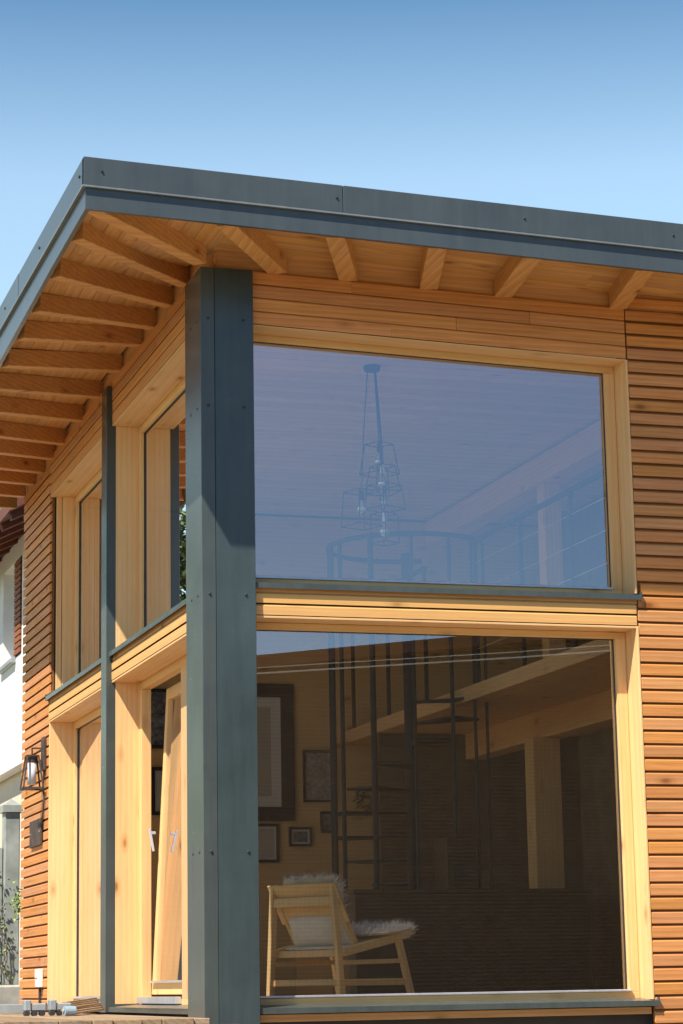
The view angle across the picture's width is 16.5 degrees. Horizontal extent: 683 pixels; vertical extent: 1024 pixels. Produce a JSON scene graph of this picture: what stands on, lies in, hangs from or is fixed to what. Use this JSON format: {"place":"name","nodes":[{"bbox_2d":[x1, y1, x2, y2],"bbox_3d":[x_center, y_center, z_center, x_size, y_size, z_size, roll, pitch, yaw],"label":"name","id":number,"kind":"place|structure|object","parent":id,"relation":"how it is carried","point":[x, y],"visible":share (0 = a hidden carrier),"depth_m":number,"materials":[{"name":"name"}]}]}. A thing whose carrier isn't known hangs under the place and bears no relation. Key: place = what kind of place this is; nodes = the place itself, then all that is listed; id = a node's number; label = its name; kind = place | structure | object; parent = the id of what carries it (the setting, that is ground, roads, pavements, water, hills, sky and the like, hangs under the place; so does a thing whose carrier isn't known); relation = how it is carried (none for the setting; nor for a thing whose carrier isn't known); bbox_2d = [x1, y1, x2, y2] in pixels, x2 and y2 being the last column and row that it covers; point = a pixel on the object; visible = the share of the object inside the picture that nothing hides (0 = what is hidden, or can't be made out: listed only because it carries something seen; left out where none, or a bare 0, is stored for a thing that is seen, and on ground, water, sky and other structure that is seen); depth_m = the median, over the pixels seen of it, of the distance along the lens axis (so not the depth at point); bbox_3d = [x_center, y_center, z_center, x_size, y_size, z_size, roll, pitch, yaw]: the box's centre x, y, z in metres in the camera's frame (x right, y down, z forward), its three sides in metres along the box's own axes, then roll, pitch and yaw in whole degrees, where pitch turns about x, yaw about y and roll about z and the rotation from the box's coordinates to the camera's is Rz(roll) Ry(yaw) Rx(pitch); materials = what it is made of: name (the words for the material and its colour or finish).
{"place":"outdoors","nodes":[
{"label":"outdoors","id":0,"kind":"place"},
{"bbox_2d":[0,490,26,984],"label":"neighbour house","id":1,"kind":"structure","parent":0,"point":[12,551],"depth_m":26.90,"materials":[{"name":"white paint"}]},
{"bbox_2d":[0,0,682,305],"label":"sky","id":2,"kind":"structure","parent":0,"point":[566,105],"materials":[{"name":"blue"}]},
{"label":"gravel yard","id":3,"kind":"structure","parent":0,"visible":0},
{"bbox_2d":[0,847,2,981],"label":"garden wall","id":4,"kind":"structure","parent":3,"relation":"on","point":[1,870],"depth_m":23.39,"materials":[{"name":"concrete"}]},
{"bbox_2d":[0,871,22,984],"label":"climbing vine","id":5,"kind":"object","parent":4,"relation":"attached to","point":[17,896],"visible":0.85,"depth_m":23.18,"materials":[{"name":"green plant"}]},
{"bbox_2d":[0,799,22,984],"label":"garden pillar","id":6,"kind":"structure","parent":3,"relation":"on","point":[11,810],"depth_m":23.38,"materials":[{"name":"concrete"}]},
{"bbox_2d":[0,985,22,1004],"bbox_3d":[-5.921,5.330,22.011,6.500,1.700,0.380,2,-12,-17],"label":"stone step","id":7,"kind":"object","parent":3,"relation":"on","point":[9,994],"depth_m":22.78,"materials":[{"name":"beige stone"}]},
{"bbox_2d":[0,1012,209,1023],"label":"terrace","id":8,"kind":"structure","parent":3,"relation":"on","point":[21,1018],"depth_m":14.41,"materials":[{"name":"wood"}]},
{"bbox_2d":[0,1004,30,1013],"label":"metal channel","id":9,"kind":"object","parent":8,"relation":"on","point":[9,1008],"visible":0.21,"depth_m":18.62,"materials":[{"name":"silver metal"}]},
{"bbox_2d":[22,1000,45,1015],"bbox_3d":[-2.199,3.552,16.894,0.160,0.114,0.110,2,-12,-17],"label":"roller carriage","id":10,"kind":"object","parent":8,"relation":"on","point":[28,1006],"visible":0.98,"depth_m":16.86,"materials":[{"name":"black metal"}]},
{"bbox_2d":[48,999,70,1015],"bbox_3d":[-2.036,3.580,17.045,0.160,0.114,0.110,2,-12,-17],"label":"roller carriage","id":11,"kind":"object","parent":8,"relation":"on","point":[53,1005],"visible":0.93,"depth_m":17.00,"materials":[{"name":"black metal"}]},
{"bbox_2d":[62,1006,76,1015],"bbox_3d":[-1.930,3.527,16.676,0.096,0.068,0.068,6,-13,-30],"label":"tape roll","id":12,"kind":"object","parent":8,"relation":"on","point":[69,1010],"visible":1,"depth_m":16.66,"materials":[{"name":"plastic"}]},
{"bbox_2d":[61,998,103,1013],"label":"wood offcuts","id":13,"kind":"object","parent":8,"relation":"on","point":[87,1005],"visible":0.85,"depth_m":17.35,"materials":[{"name":"brown wood"}]},
{"bbox_2d":[0,156,682,1023],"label":"timber house","id":14,"kind":"structure","parent":3,"relation":"on","point":[186,354],"depth_m":17.43,"materials":[{"name":"brown wood"}]},
{"bbox_2d":[19,736,45,825],"bbox_3d":[-2.757,2.423,21.060,0.214,0.824,0.224,2,-12,-17],"label":"wall lantern","id":15,"kind":"object","parent":14,"relation":"attached to","point":[31,760],"depth_m":21.05,"materials":[{"name":"metal"}]},
{"bbox_2d":[29,818,41,848],"bbox_3d":[-2.770,2.909,21.355,0.025,0.240,0.600,2,-12,-17],"label":"wall plaque","id":16,"kind":"object","parent":14,"relation":"attached to","point":[35,834],"depth_m":21.32,"materials":[{"name":"metal"}]},
{"bbox_2d":[35,969,42,1002],"bbox_3d":[-2.671,4.189,20.803,0.054,0.310,0.160,2,-12,-17],"label":"outdoor socket","id":17,"kind":"object","parent":14,"relation":"attached to","point":[39,978],"visible":0.94,"depth_m":20.76,"materials":[{"name":"white plastic"}]},
{"bbox_2d":[72,707,100,1002],"bbox_3d":[-1.973,2.838,19.600,0.080,2.461,2.610,2,-12,-17],"label":"window","id":18,"kind":"structure","parent":14,"relation":"in","point":[86,730],"depth_m":20.37,"materials":[{"name":"brown wood"}]},
{"bbox_2d":[74,469,101,675],"bbox_3d":[-2.010,0.496,20.052,0.080,1.792,2.575,2,-12,-17],"label":"window","id":19,"kind":"structure","parent":14,"relation":"in","point":[88,503],"depth_m":20.84,"materials":[{"name":"brown wood"}]},
{"bbox_2d":[151,767,162,814],"bbox_3d":[-1.682,2.647,22.358,0.240,0.450,0.039,2,-12,-17],"label":"picture","id":20,"kind":"object","parent":14,"relation":"attached to","point":[156,782],"visible":0.46,"depth_m":22.34},
{"bbox_2d":[151,688,166,748],"bbox_3d":[-1.761,1.968,22.474,0.260,0.570,0.039,2,-12,-17],"label":"picture","id":21,"kind":"object","parent":14,"relation":"attached to","point":[158,703],"visible":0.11,"depth_m":22.48},
{"bbox_2d":[136,656,187,1004],"bbox_3d":[-1.033,2.253,16.761,0.271,2.461,3.048,2,-12,-17],"label":"terrace door","id":22,"kind":"structure","parent":14,"relation":"in","point":[170,961],"depth_m":17.68,"materials":[{"name":"brown wood"}]},
{"bbox_2d":[139,378,185,630],"bbox_3d":[-1.137,-0.088,17.211,0.080,1.792,3.048,2,-12,-17],"label":"window","id":23,"kind":"structure","parent":14,"relation":"in","point":[162,437],"depth_m":17.99,"materials":[{"name":"brown wood"}]},
{"bbox_2d":[258,824,278,862],"bbox_3d":[-0.792,3.163,22.526,0.400,0.366,0.039,2,-12,-17],"label":"picture","id":24,"kind":"object","parent":14,"relation":"attached to","point":[268,840],"visible":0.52,"depth_m":22.55,"materials":[{"name":"paper"}]},
{"bbox_2d":[257,683,294,820],"bbox_3d":[-0.873,2.304,22.677,0.864,1.320,0.039,2,-12,-17],"label":"picture","id":25,"kind":"object","parent":14,"relation":"attached to","point":[276,753],"visible":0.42,"depth_m":22.74,"materials":[{"name":"paper"}]},
{"bbox_2d":[288,827,311,845],"bbox_3d":[-0.395,3.119,22.657,0.227,0.184,0.039,2,-12,-17],"label":"picture","id":26,"kind":"object","parent":14,"relation":"attached to","point":[300,836],"visible":1,"depth_m":22.65,"materials":[{"name":"paper"}]},
{"bbox_2d":[303,750,330,801],"bbox_3d":[-0.217,2.557,22.827,0.316,0.500,0.039,2,-12,-17],"label":"picture","id":27,"kind":"object","parent":14,"relation":"attached to","point":[316,778],"visible":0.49,"depth_m":22.82},
{"bbox_2d":[320,811,330,831],"bbox_3d":[-0.138,2.991,22.762,0.135,0.200,0.039,2,-12,-17],"label":"picture","id":28,"kind":"object","parent":14,"relation":"attached to","point":[325,821],"visible":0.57,"depth_m":22.75},
{"bbox_2d":[266,881,414,995],"bbox_3d":[-0.012,2.907,15.886,0.675,0.792,0.786,-11,-15,40],"label":"lounge chair","id":29,"kind":"object","parent":14,"relation":"on","point":[286,902],"visible":0.9,"depth_m":15.70,"materials":[{"name":"brown wood"}]},
{"bbox_2d":[289,916,351,946],"bbox_3d":[-0.143,2.797,15.757,0.500,0.210,0.192,-11,-15,40],"label":"cushion","id":30,"kind":"object","parent":29,"relation":"on","point":[312,931],"visible":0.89,"depth_m":15.70,"materials":[{"name":"fabric"}]},
{"bbox_2d":[280,870,418,938],"bbox_3d":[0.082,2.657,15.955,0.789,0.474,0.935,-11,-15,40],"label":"sheepskin","id":31,"kind":"object","parent":29,"relation":"on","point":[406,930],"visible":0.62,"depth_m":15.76,"materials":[{"name":"white fur"}]},
{"bbox_2d":[352,791,371,816],"bbox_3d":[0.237,2.817,22.887,0.315,0.295,0.030,2,-12,-17],"label":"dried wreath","id":32,"kind":"object","parent":14,"relation":"hanging from","point":[362,799],"visible":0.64,"depth_m":22.88,"materials":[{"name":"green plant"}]},
{"bbox_2d":[341,364,405,546],"bbox_3d":[0.258,-0.427,17.586,0.384,1.384,0.466,-11,-15,42],"label":"pendant light","id":33,"kind":"object","parent":14,"relation":"hanging from","point":[373,368],"visible":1,"depth_m":17.55,"materials":[{"name":"black metal"}]},
{"bbox_2d":[325,531,493,890],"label":"spiral staircase","id":34,"kind":"structure","parent":14,"relation":"on","point":[413,742],"depth_m":19.55,"materials":[{"name":"metal"}]},
{"bbox_2d":[253,334,622,593],"bbox_3d":[0.627,-0.297,16.031,2.687,1.717,0.084,2,-12,-17],"label":"window","id":35,"kind":"structure","parent":14,"relation":"in","point":[606,374],"depth_m":16.22,"materials":[{"name":"brown wood"}]},
{"bbox_2d":[256,622,639,1004],"bbox_3d":[0.669,1.985,15.568,2.687,2.463,0.105,2,-12,-17],"label":"window","id":36,"kind":"structure","parent":14,"relation":"in","point":[618,648],"depth_m":15.77,"materials":[{"name":"brown wood"}]},
{"bbox_2d":[332,888,592,994],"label":"kitchen island","id":37,"kind":"structure","parent":14,"relation":"on","point":[483,940],"depth_m":18.71,"materials":[{"name":"brown wood"}]},
{"bbox_2d":[434,837,477,888],"bbox_3d":[0.927,2.845,19.066,0.270,0.422,0.310,2,-12,-17],"label":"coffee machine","id":38,"kind":"object","parent":37,"relation":"on","point":[456,862],"visible":0.81,"depth_m":18.94,"materials":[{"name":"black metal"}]},
{"bbox_2d":[351,469,607,728],"bbox_3d":[1.067,0.859,19.736,0.040,1.209,6.800,2,-12,-17],"label":"mezzanine railing","id":39,"kind":"object","parent":14,"relation":"on","point":[568,492],"visible":0.48,"depth_m":18.82,"materials":[{"name":"metal"}]}
]}

